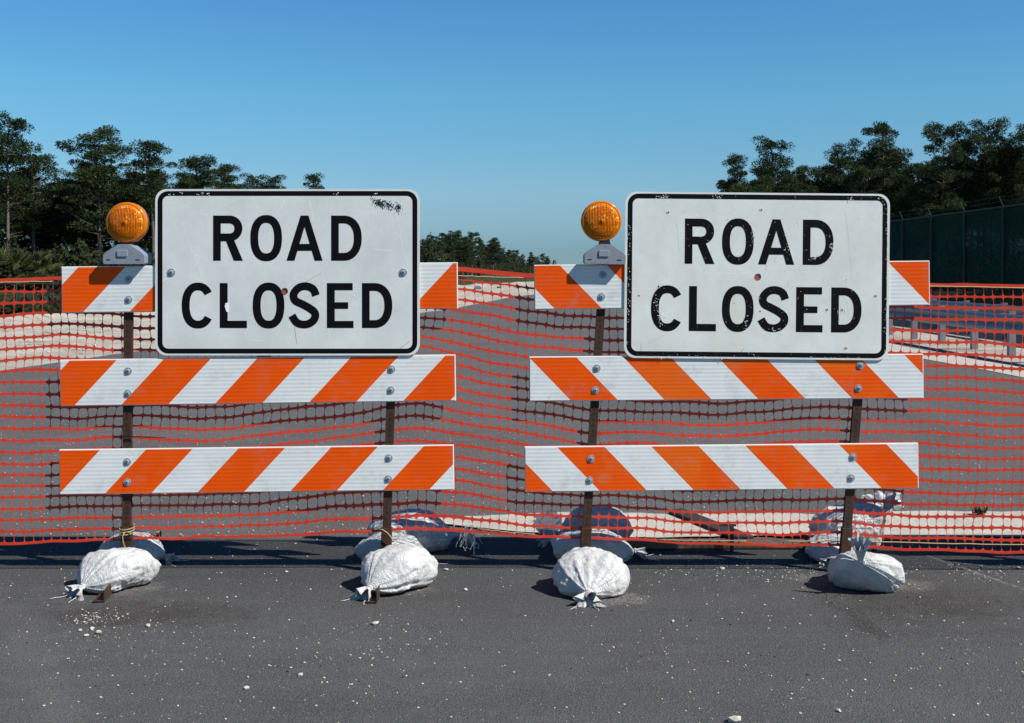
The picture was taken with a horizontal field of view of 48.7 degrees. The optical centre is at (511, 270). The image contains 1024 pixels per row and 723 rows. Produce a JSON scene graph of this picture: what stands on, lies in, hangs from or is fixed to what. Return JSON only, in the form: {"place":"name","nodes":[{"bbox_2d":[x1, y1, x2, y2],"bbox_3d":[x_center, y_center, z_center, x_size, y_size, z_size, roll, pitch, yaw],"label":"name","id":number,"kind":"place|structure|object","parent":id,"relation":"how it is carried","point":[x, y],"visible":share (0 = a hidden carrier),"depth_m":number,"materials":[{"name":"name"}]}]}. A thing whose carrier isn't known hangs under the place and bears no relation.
{"place":"outdoors","nodes":[
{"label":"outdoors","id":0,"kind":"place"},
{"bbox_2d":[0,282,533,370],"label":"sand","id":1,"kind":"structure","parent":0,"point":[80,329],"depth_m":25.36,"materials":[{"name":"sand"}]},
{"bbox_2d":[19,317,154,352],"bbox_3d":[-12.655,1.321,26.543,15.690,0.058,18.929,0,0,0],"label":"rubble","id":2,"kind":"object","parent":1,"relation":"on","point":[121,345],"visible":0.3,"depth_m":20.57,"materials":[{"name":"stone"}]},
{"bbox_2d":[0,538,1023,722],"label":"pavement","id":3,"kind":"structure","parent":0,"point":[553,631],"depth_m":4.27,"materials":[{"name":"asphalt"}]},
{"bbox_2d":[50,547,160,602],"bbox_3d":[-1.790,1.311,4.954,0.302,0.168,0.440,0,0,32],"label":"sandbag","id":4,"kind":"object","parent":3,"relation":"on","point":[101,570],"visible":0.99,"depth_m":4.91,"materials":[{"name":"fabric"}]},
{"bbox_2d":[98,530,186,565],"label":"sandbag","id":5,"kind":"object","parent":3,"relation":"on","point":[154,548],"visible":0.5,"depth_m":5.40,"materials":[{"name":"fabric"}]},
{"bbox_2d":[59,189,457,602],"bbox_3d":[-1.165,0.510,5.294,1.834,1.770,1.107,0,0,0],"label":"barricade","id":6,"kind":"object","parent":3,"relation":"on","point":[288,272],"visible":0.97,"depth_m":5.19,"materials":[{"name":"white plastic"}]},
{"bbox_2d":[119,523,142,547],"bbox_3d":[-1.760,1.234,5.213,0.118,0.130,0.071,0,0,36],"label":"twine","id":7,"kind":"object","parent":6,"relation":"attached to","point":[127,532],"visible":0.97,"depth_m":5.20,"materials":[{"name":"fabric"}]},
{"bbox_2d":[341,544,437,604],"bbox_3d":[-0.538,1.304,4.942,0.320,0.182,0.481,0,0,30],"label":"sandbag","id":8,"kind":"object","parent":3,"relation":"on","point":[393,568],"visible":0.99,"depth_m":4.89,"materials":[{"name":"fabric"}]},
{"bbox_2d":[354,534,444,563],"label":"sandbag","id":9,"kind":"object","parent":3,"relation":"on","point":[363,548],"visible":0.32,"depth_m":5.41,"materials":[{"name":"fabric"}]},
{"bbox_2d":[366,508,476,551],"bbox_3d":[-0.453,1.298,5.699,0.537,0.195,0.378,0,0,-15],"label":"sandbag","id":10,"kind":"object","parent":3,"relation":"on","point":[430,541],"visible":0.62,"depth_m":5.59,"materials":[{"name":"fabric"}]},
{"bbox_2d":[0,267,1023,553],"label":"fence","id":11,"kind":"object","parent":3,"relation":"on","point":[508,275],"visible":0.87,"depth_m":5.25,"materials":[{"name":"orange plastic"}]},
{"bbox_2d":[456,525,481,550],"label":"loose threads","id":12,"kind":"object","parent":11,"relation":"hanging from","point":[464,528],"visible":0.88,"depth_m":5.34,"materials":[{"name":"fabric"}]},
{"bbox_2d":[2,526,1023,722],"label":"pale grit","id":13,"kind":"object","parent":3,"relation":"on","point":[516,638],"visible":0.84,"depth_m":4.35,"materials":[{"name":"gravel"}]},
{"bbox_2d":[4,531,1023,722],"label":"dark grit","id":14,"kind":"object","parent":3,"relation":"on","point":[506,629],"visible":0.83,"depth_m":4.46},
{"bbox_2d":[537,506,633,547],"bbox_3d":[0.363,1.298,5.782,0.484,0.194,0.294,0,0,-20],"label":"sandbag","id":15,"kind":"object","parent":3,"relation":"on","point":[603,522],"visible":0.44,"depth_m":5.72,"materials":[{"name":"fabric"}]},
{"bbox_2d":[533,510,564,533],"bbox_3d":[0.184,1.277,5.717,0.167,0.128,0.085,0,0,0],"label":"torn sack","id":16,"kind":"object","parent":15,"relation":"on","point":[540,520],"visible":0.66,"depth_m":5.69,"materials":[{"name":"fabric"}]},
{"bbox_2d":[551,547,629,609],"bbox_3d":[0.336,1.306,4.878,0.342,0.178,0.482,0,0,7],"label":"sandbag","id":17,"kind":"object","parent":3,"relation":"on","point":[578,574],"visible":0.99,"depth_m":4.83,"materials":[{"name":"fabric"}]},
{"bbox_2d":[550,526,654,561],"bbox_3d":[0.446,1.319,5.489,0.521,0.152,0.280,0,0,-5],"label":"sandbag","id":18,"kind":"object","parent":3,"relation":"on","point":[624,550],"visible":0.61,"depth_m":5.39,"materials":[{"name":"fabric"}]},
{"bbox_2d":[627,539,807,548],"bbox_3d":[1.140,1.377,5.706,1.160,0.028,0.090,0,0,0],"label":"wooden board","id":19,"kind":"object","parent":3,"relation":"on","point":[647,545],"visible":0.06,"depth_m":5.66,"materials":[{"name":"wood"}]},
{"bbox_2d":[524,192,929,594],"bbox_3d":[0.989,0.516,5.314,1.864,1.759,1.068,0,0,0],"label":"barricade","id":20,"kind":"object","parent":3,"relation":"on","point":[741,296],"visible":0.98,"depth_m":5.19,"materials":[{"name":"white plastic"}]},
{"bbox_2d":[719,524,735,551],"bbox_3d":[1.069,1.327,5.630,0.090,0.135,0.016,0,0,0],"label":"stake","id":21,"kind":"object","parent":3,"relation":"on","point":[731,536],"visible":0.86,"depth_m":5.62,"materials":[{"name":"black"}]},
{"bbox_2d":[728,716,740,722],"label":"stone","id":22,"kind":"object","parent":3,"relation":"on","point":[734,719],"visible":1,"depth_m":3.49,"materials":[{"name":"stone"}]},
{"bbox_2d":[805,533,854,569],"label":"sandbag","id":23,"kind":"object","parent":3,"relation":"on","point":[822,554],"visible":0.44,"depth_m":5.41,"materials":[{"name":"fabric"}]},
{"bbox_2d":[808,493,899,550],"bbox_3d":[1.782,1.269,5.773,0.477,0.252,0.323,0,0,-20],"label":"sandbag","id":24,"kind":"object","parent":3,"relation":"on","point":[857,517],"visible":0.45,"depth_m":5.67,"materials":[{"name":"fabric"}]},
{"bbox_2d":[861,491,903,512],"bbox_3d":[1.962,1.225,5.975,0.226,0.130,0.117,0,0,0],"label":"torn sack","id":25,"kind":"object","parent":24,"relation":"on","point":[879,495],"visible":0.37,"depth_m":5.95,"materials":[{"name":"fabric"}]},
{"bbox_2d":[827,532,904,592],"bbox_3d":[1.542,1.252,4.940,0.327,0.285,0.443,0,0,24],"label":"sandbag","id":26,"kind":"object","parent":3,"relation":"on","point":[860,568],"visible":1,"depth_m":4.87,"materials":[{"name":"fabric"}]},
{"bbox_2d":[0,295,1023,537],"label":"road","id":27,"kind":"structure","parent":0,"point":[413,495],"depth_m":9.70,"materials":[{"name":"asphalt"}]},
{"bbox_2d":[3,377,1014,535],"bbox_3d":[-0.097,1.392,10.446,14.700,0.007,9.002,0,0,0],"label":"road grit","id":28,"kind":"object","parent":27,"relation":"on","point":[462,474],"visible":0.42,"depth_m":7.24,"materials":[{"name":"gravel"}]},
{"bbox_2d":[439,511,1023,536],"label":"concrete strip","id":29,"kind":"object","parent":27,"relation":"on","point":[804,527],"visible":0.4,"depth_m":6.23,"materials":[{"name":"concrete"}]},
{"bbox_2d":[669,508,752,538],"bbox_3d":[1.072,1.378,6.160,0.090,0.023,0.730,-4,1,-21],"label":"rubber strip","id":30,"kind":"object","parent":29,"relation":"on","point":[697,517],"visible":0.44,"depth_m":6.14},
{"bbox_2d":[970,503,988,514],"bbox_3d":[2.663,1.360,6.452,0.112,0.070,0.079,0,0,16],"label":"weed","id":31,"kind":"object","parent":29,"relation":"on","point":[978,511],"visible":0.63,"depth_m":6.44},
{"bbox_2d":[888,343,1023,376],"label":"kerb","id":32,"kind":"structure","parent":27,"relation":"on","point":[942,358],"depth_m":17.64,"materials":[{"name":"concrete"}]},
{"bbox_2d":[0,0,1023,264],"label":"sky","id":33,"kind":"structure","parent":0,"point":[506,120],"materials":[{"name":"blue"}]},
{"bbox_2d":[458,274,934,352],"bbox_3d":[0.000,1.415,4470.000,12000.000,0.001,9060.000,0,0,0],"label":"ground","id":34,"kind":"structure","parent":0,"point":[493,280],"depth_m":165.77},
{"bbox_2d":[0,191,11,235],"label":"pine tree","id":35,"kind":"object","parent":34,"relation":"on","point":[3,216],"visible":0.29,"depth_m":106.28,"materials":[{"name":"green plant"}]},
{"bbox_2d":[0,169,41,237],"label":"pine tree","id":36,"kind":"object","parent":34,"relation":"on","point":[1,226],"visible":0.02,"depth_m":117.77,"materials":[{"name":"green plant"}]},
{"bbox_2d":[0,245,42,288],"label":"palmetto","id":37,"kind":"object","parent":34,"relation":"on","point":[15,261],"visible":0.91,"depth_m":61.73,"materials":[{"name":"green plant"}]},
{"bbox_2d":[2,174,40,243],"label":"pine tree","id":38,"kind":"object","parent":34,"relation":"on","point":[17,220],"visible":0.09,"depth_m":113.67,"materials":[{"name":"green plant"}]},
{"bbox_2d":[0,110,52,269],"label":"pine tree","id":39,"kind":"object","parent":34,"relation":"on","point":[13,148],"visible":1,"depth_m":91.79,"materials":[{"name":"green plant"}]},
{"bbox_2d":[0,298,61,314],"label":"grass","id":40,"kind":"structure","parent":34,"relation":"on","point":[11,309],"depth_m":35.36,"materials":[{"name":"green plant"}]},
{"bbox_2d":[0,282,61,306],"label":"wire fence","id":41,"kind":"object","parent":34,"relation":"on","point":[16,295],"visible":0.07,"depth_m":36.07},
{"bbox_2d":[0,250,62,289],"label":"palmetto","id":42,"kind":"object","parent":34,"relation":"on","point":[40,255],"visible":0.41,"depth_m":64.42,"materials":[{"name":"green plant"}]},
{"bbox_2d":[2,189,61,252],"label":"pine tree","id":43,"kind":"object","parent":34,"relation":"on","point":[30,231],"visible":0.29,"depth_m":102.09,"materials":[{"name":"green plant"}]},
{"bbox_2d":[9,188,56,237],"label":"pine tree","id":44,"kind":"object","parent":34,"relation":"on","point":[15,226],"visible":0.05,"depth_m":108.56,"materials":[{"name":"green plant"}]},
{"bbox_2d":[0,151,78,258],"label":"pine tree","id":45,"kind":"object","parent":34,"relation":"on","point":[37,219],"visible":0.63,"depth_m":97.96,"materials":[{"name":"green plant"}]},
{"bbox_2d":[40,261,66,275],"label":"palmetto","id":46,"kind":"object","parent":34,"relation":"on","point":[55,272],"visible":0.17,"depth_m":67.85,"materials":[{"name":"green plant"}]},
{"bbox_2d":[31,178,75,245],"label":"pine tree","id":47,"kind":"object","parent":34,"relation":"on","point":[57,181],"visible":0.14,"depth_m":103.76,"materials":[{"name":"green plant"}]},
{"bbox_2d":[41,188,87,248],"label":"pine tree","id":48,"kind":"object","parent":34,"relation":"on","point":[63,222],"visible":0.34,"depth_m":100.02,"materials":[{"name":"green plant"}]},
{"bbox_2d":[48,201,111,240],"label":"pine tree","id":49,"kind":"object","parent":34,"relation":"on","point":[77,226],"visible":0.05,"depth_m":102.20,"materials":[{"name":"green plant"}]},
{"bbox_2d":[56,161,112,243],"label":"pine tree","id":50,"kind":"object","parent":34,"relation":"on","point":[75,235],"visible":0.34,"depth_m":100.41,"materials":[{"name":"green plant"}]},
{"bbox_2d":[50,124,142,258],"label":"pine tree","id":51,"kind":"object","parent":34,"relation":"on","point":[103,174],"visible":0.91,"depth_m":94.92,"materials":[{"name":"green plant"}]},
{"bbox_2d":[73,161,125,249],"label":"pine tree","id":52,"kind":"object","parent":34,"relation":"on","point":[110,186],"visible":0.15,"depth_m":101.79,"materials":[{"name":"green plant"}]},
{"bbox_2d":[110,173,154,247],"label":"pine tree","id":53,"kind":"object","parent":34,"relation":"on","point":[126,198],"visible":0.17,"depth_m":102.32,"materials":[{"name":"green plant"}]},
{"bbox_2d":[114,139,171,259],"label":"pine tree","id":54,"kind":"object","parent":34,"relation":"on","point":[148,197],"visible":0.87,"depth_m":97.42,"materials":[{"name":"green plant"}]},
{"bbox_2d":[137,205,151,250],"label":"pine tree","id":55,"kind":"object","parent":34,"relation":"on","point":[141,242],"visible":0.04,"depth_m":108.64,"materials":[{"name":"green plant"}]},
{"bbox_2d":[123,174,174,247],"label":"pine tree","id":56,"kind":"object","parent":34,"relation":"on","point":[163,178],"visible":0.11,"depth_m":103.13,"materials":[{"name":"green plant"}]},
{"bbox_2d":[171,181,211,188],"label":"pine tree","id":57,"kind":"object","parent":34,"relation":"on","point":[184,187],"visible":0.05,"depth_m":102.67,"materials":[{"name":"green plant"}]},
{"bbox_2d":[158,154,240,188],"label":"pine tree","id":58,"kind":"object","parent":34,"relation":"on","point":[192,163],"visible":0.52,"depth_m":103.21,"materials":[{"name":"green plant"}]},
{"bbox_2d":[194,163,247,188],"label":"pine tree","id":59,"kind":"object","parent":34,"relation":"on","point":[226,170],"visible":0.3,"depth_m":107.51,"materials":[{"name":"green plant"}]},
{"bbox_2d":[0,224,444,305],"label":"undergrowth","id":60,"kind":"object","parent":34,"relation":"on","point":[78,254],"visible":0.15,"depth_m":87.62,"materials":[{"name":"green plant"}]},
{"bbox_2d":[239,173,271,188],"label":"pine tree","id":61,"kind":"object","parent":34,"relation":"on","point":[253,182],"visible":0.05,"depth_m":111.78,"materials":[{"name":"green plant"}]},
{"bbox_2d":[260,174,286,188],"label":"pine tree","id":62,"kind":"object","parent":34,"relation":"on","point":[274,181],"visible":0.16,"depth_m":112.44,"materials":[{"name":"green plant"}]},
{"bbox_2d":[303,173,324,188],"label":"pine tree","id":63,"kind":"object","parent":34,"relation":"on","point":[313,178],"visible":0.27,"depth_m":127.96,"materials":[{"name":"green plant"}]},
{"bbox_2d":[433,232,446,250],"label":"pine tree","id":64,"kind":"object","parent":34,"relation":"on","point":[441,234],"visible":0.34,"depth_m":277.30,"materials":[{"name":"green plant"}]},
{"bbox_2d":[443,230,464,261],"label":"pine tree","id":65,"kind":"object","parent":34,"relation":"on","point":[457,242],"visible":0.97,"depth_m":257.39,"materials":[{"name":"green plant"}]},
{"bbox_2d":[457,235,476,275],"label":"pine tree","id":66,"kind":"object","parent":34,"relation":"on","point":[467,240],"visible":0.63,"depth_m":270.13,"materials":[{"name":"green plant"}]},
{"bbox_2d":[458,242,479,275],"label":"pine tree","id":67,"kind":"object","parent":34,"relation":"on","point":[468,246],"visible":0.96,"depth_m":266.88,"materials":[{"name":"green plant"}]},
{"bbox_2d":[467,231,481,275],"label":"pine tree","id":68,"kind":"object","parent":34,"relation":"on","point":[478,239],"visible":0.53,"depth_m":280.20,"materials":[{"name":"green plant"}]},
{"bbox_2d":[475,242,490,260],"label":"pine tree","id":69,"kind":"object","parent":34,"relation":"on","point":[483,246],"visible":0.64,"depth_m":328.05,"materials":[{"name":"green plant"}]},
{"bbox_2d":[435,246,546,278],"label":"undergrowth","id":70,"kind":"object","parent":34,"relation":"on","point":[512,265],"visible":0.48,"depth_m":410.92,"materials":[{"name":"green plant"}]},
{"bbox_2d":[484,238,503,275],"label":"pine tree","id":71,"kind":"object","parent":34,"relation":"on","point":[491,243],"visible":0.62,"depth_m":313.75,"materials":[{"name":"green plant"}]},
{"bbox_2d":[489,242,502,275],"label":"pine tree","id":72,"kind":"object","parent":34,"relation":"on","point":[497,253],"visible":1,"depth_m":302.55,"materials":[{"name":"green plant"}]},
{"bbox_2d":[715,179,734,191],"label":"pine tree","id":73,"kind":"object","parent":34,"relation":"on","point":[721,184],"visible":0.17,"depth_m":117.60,"materials":[{"name":"green plant"}]},
{"bbox_2d":[722,152,753,191],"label":"pine tree","id":74,"kind":"object","parent":34,"relation":"on","point":[734,161],"visible":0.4,"depth_m":119.55,"materials":[{"name":"green plant"}]},
{"bbox_2d":[728,183,772,192],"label":"pine tree","id":75,"kind":"object","parent":34,"relation":"on","point":[739,188],"visible":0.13,"depth_m":103.59,"materials":[{"name":"green plant"}]},
{"bbox_2d":[740,175,785,192],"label":"pine tree","id":76,"kind":"object","parent":34,"relation":"on","point":[767,180],"visible":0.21,"depth_m":110.44,"materials":[{"name":"green plant"}]},
{"bbox_2d":[750,135,802,192],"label":"pine tree","id":77,"kind":"object","parent":34,"relation":"on","point":[771,169],"visible":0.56,"depth_m":115.28,"materials":[{"name":"green plant"}]},
{"bbox_2d":[758,174,802,192],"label":"pine tree","id":78,"kind":"object","parent":34,"relation":"on","point":[789,179],"visible":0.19,"depth_m":111.62,"materials":[{"name":"green plant"}]},
{"bbox_2d":[781,184,803,192],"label":"pine tree","id":79,"kind":"object","parent":34,"relation":"on","point":[794,188],"visible":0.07,"depth_m":107.89,"materials":[{"name":"green plant"}]},
{"bbox_2d":[785,164,818,187],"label":"pine tree","id":80,"kind":"object","parent":34,"relation":"on","point":[800,177],"visible":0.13,"depth_m":116.85,"materials":[{"name":"green plant"}]},
{"bbox_2d":[798,178,822,191],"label":"pine tree","id":81,"kind":"object","parent":34,"relation":"on","point":[809,182],"visible":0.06,"depth_m":112.58,"materials":[{"name":"green plant"}]},
{"bbox_2d":[801,184,823,192],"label":"pine tree","id":82,"kind":"object","parent":34,"relation":"on","point":[813,189],"visible":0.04,"depth_m":100.14,"materials":[{"name":"green plant"}]},
{"bbox_2d":[807,166,838,192],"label":"pine tree","id":83,"kind":"object","parent":34,"relation":"on","point":[817,173],"visible":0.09,"depth_m":115.96,"materials":[{"name":"green plant"}]},
{"bbox_2d":[813,137,870,193],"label":"pine tree","id":84,"kind":"object","parent":34,"relation":"on","point":[841,161],"visible":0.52,"depth_m":111.50,"materials":[{"name":"green plant"}]},
{"bbox_2d":[827,176,860,193],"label":"pine tree","id":85,"kind":"object","parent":34,"relation":"on","point":[853,188],"visible":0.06,"depth_m":109.59,"materials":[{"name":"green plant"}]},
{"bbox_2d":[830,170,862,193],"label":"pine tree","id":86,"kind":"object","parent":34,"relation":"on","point":[843,179],"visible":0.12,"depth_m":109.55,"materials":[{"name":"green plant"}]},
{"bbox_2d":[837,162,896,207],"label":"pine tree","id":87,"kind":"object","parent":34,"relation":"on","point":[866,172],"visible":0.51,"depth_m":102.72,"materials":[{"name":"green plant"}]},
{"bbox_2d":[850,121,913,203],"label":"pine tree","id":88,"kind":"object","parent":34,"relation":"on","point":[883,144],"visible":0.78,"depth_m":103.53,"materials":[{"name":"green plant"}]},
{"bbox_2d":[871,170,900,220],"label":"pine tree","id":89,"kind":"object","parent":34,"relation":"on","point":[890,174],"visible":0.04,"depth_m":110.98,"materials":[{"name":"green plant"}]},
{"bbox_2d":[875,157,909,215],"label":"pine tree","id":90,"kind":"object","parent":34,"relation":"on","point":[895,181],"visible":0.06,"depth_m":122.27,"materials":[{"name":"green plant"}]},
{"bbox_2d":[891,167,925,217],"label":"pine tree","id":91,"kind":"object","parent":34,"relation":"on","point":[901,184],"visible":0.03,"depth_m":117.60,"materials":[{"name":"green plant"}]},
{"bbox_2d":[893,184,930,219],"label":"pine tree","id":92,"kind":"object","parent":34,"relation":"on","point":[903,188],"visible":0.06,"depth_m":109.61,"materials":[{"name":"green plant"}]},
{"bbox_2d":[890,163,936,217],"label":"pine tree","id":93,"kind":"object","parent":34,"relation":"on","point":[911,181],"visible":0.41,"depth_m":101.64,"materials":[{"name":"green plant"}]},
{"bbox_2d":[890,182,958,219],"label":"pine tree","id":94,"kind":"object","parent":34,"relation":"on","point":[922,211],"visible":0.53,"depth_m":98.17,"materials":[{"name":"green plant"}]},
{"bbox_2d":[902,170,960,216],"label":"pine tree","id":95,"kind":"object","parent":34,"relation":"on","point":[936,193],"visible":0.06,"depth_m":103.65,"materials":[{"name":"green plant"}]},
{"bbox_2d":[909,121,980,211],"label":"pine tree","id":96,"kind":"object","parent":34,"relation":"on","point":[930,167],"visible":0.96,"depth_m":97.38,"materials":[{"name":"green plant"}]},
{"bbox_2d":[889,193,1023,305],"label":"screen fence","id":97,"kind":"object","parent":34,"relation":"on","point":[982,246],"visible":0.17,"depth_m":30.16,"materials":[{"name":"fabric"}]},
{"bbox_2d":[935,137,982,207],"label":"pine tree","id":98,"kind":"object","parent":34,"relation":"on","point":[975,152],"visible":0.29,"depth_m":99.36,"materials":[{"name":"green plant"}]},
{"bbox_2d":[939,144,979,211],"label":"pine tree","id":99,"kind":"object","parent":34,"relation":"on","point":[960,171],"visible":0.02,"depth_m":112.35,"materials":[{"name":"green plant"}]},
{"bbox_2d":[953,116,1013,211],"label":"pine tree","id":100,"kind":"object","parent":34,"relation":"on","point":[979,139],"visible":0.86,"depth_m":97.31,"materials":[{"name":"green plant"}]},
{"bbox_2d":[961,153,1006,208],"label":"pine tree","id":101,"kind":"object","parent":34,"relation":"on","point":[982,178],"visible":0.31,"depth_m":98.82,"materials":[{"name":"green plant"}]},
{"bbox_2d":[982,134,1023,206],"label":"pine tree","id":102,"kind":"object","parent":34,"relation":"on","point":[1003,175],"visible":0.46,"depth_m":96.54,"materials":[{"name":"green plant"}]},
{"bbox_2d":[987,123,1023,205],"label":"pine tree","id":103,"kind":"object","parent":34,"relation":"on","point":[1018,138],"visible":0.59,"depth_m":95.73,"materials":[{"name":"green plant"}]},
{"bbox_2d":[989,160,1023,205],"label":"pine tree","id":104,"kind":"object","parent":34,"relation":"on","point":[1014,201],"visible":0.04,"depth_m":99.67,"materials":[{"name":"green plant"}]},
{"bbox_2d":[889,319,1023,366],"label":"sand","id":105,"kind":"structure","parent":0,"point":[961,348],"depth_m":21.49,"materials":[{"name":"sand"}]},
{"bbox_2d":[889,306,1022,355],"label":"guardrail","id":106,"kind":"object","parent":105,"relation":"on","point":[952,313],"visible":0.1,"depth_m":20.05,"materials":[{"name":"metal"}]},
{"bbox_2d":[904,298,1022,339],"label":"guardrail","id":107,"kind":"object","parent":105,"relation":"on","point":[935,302],"visible":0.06,"depth_m":24.15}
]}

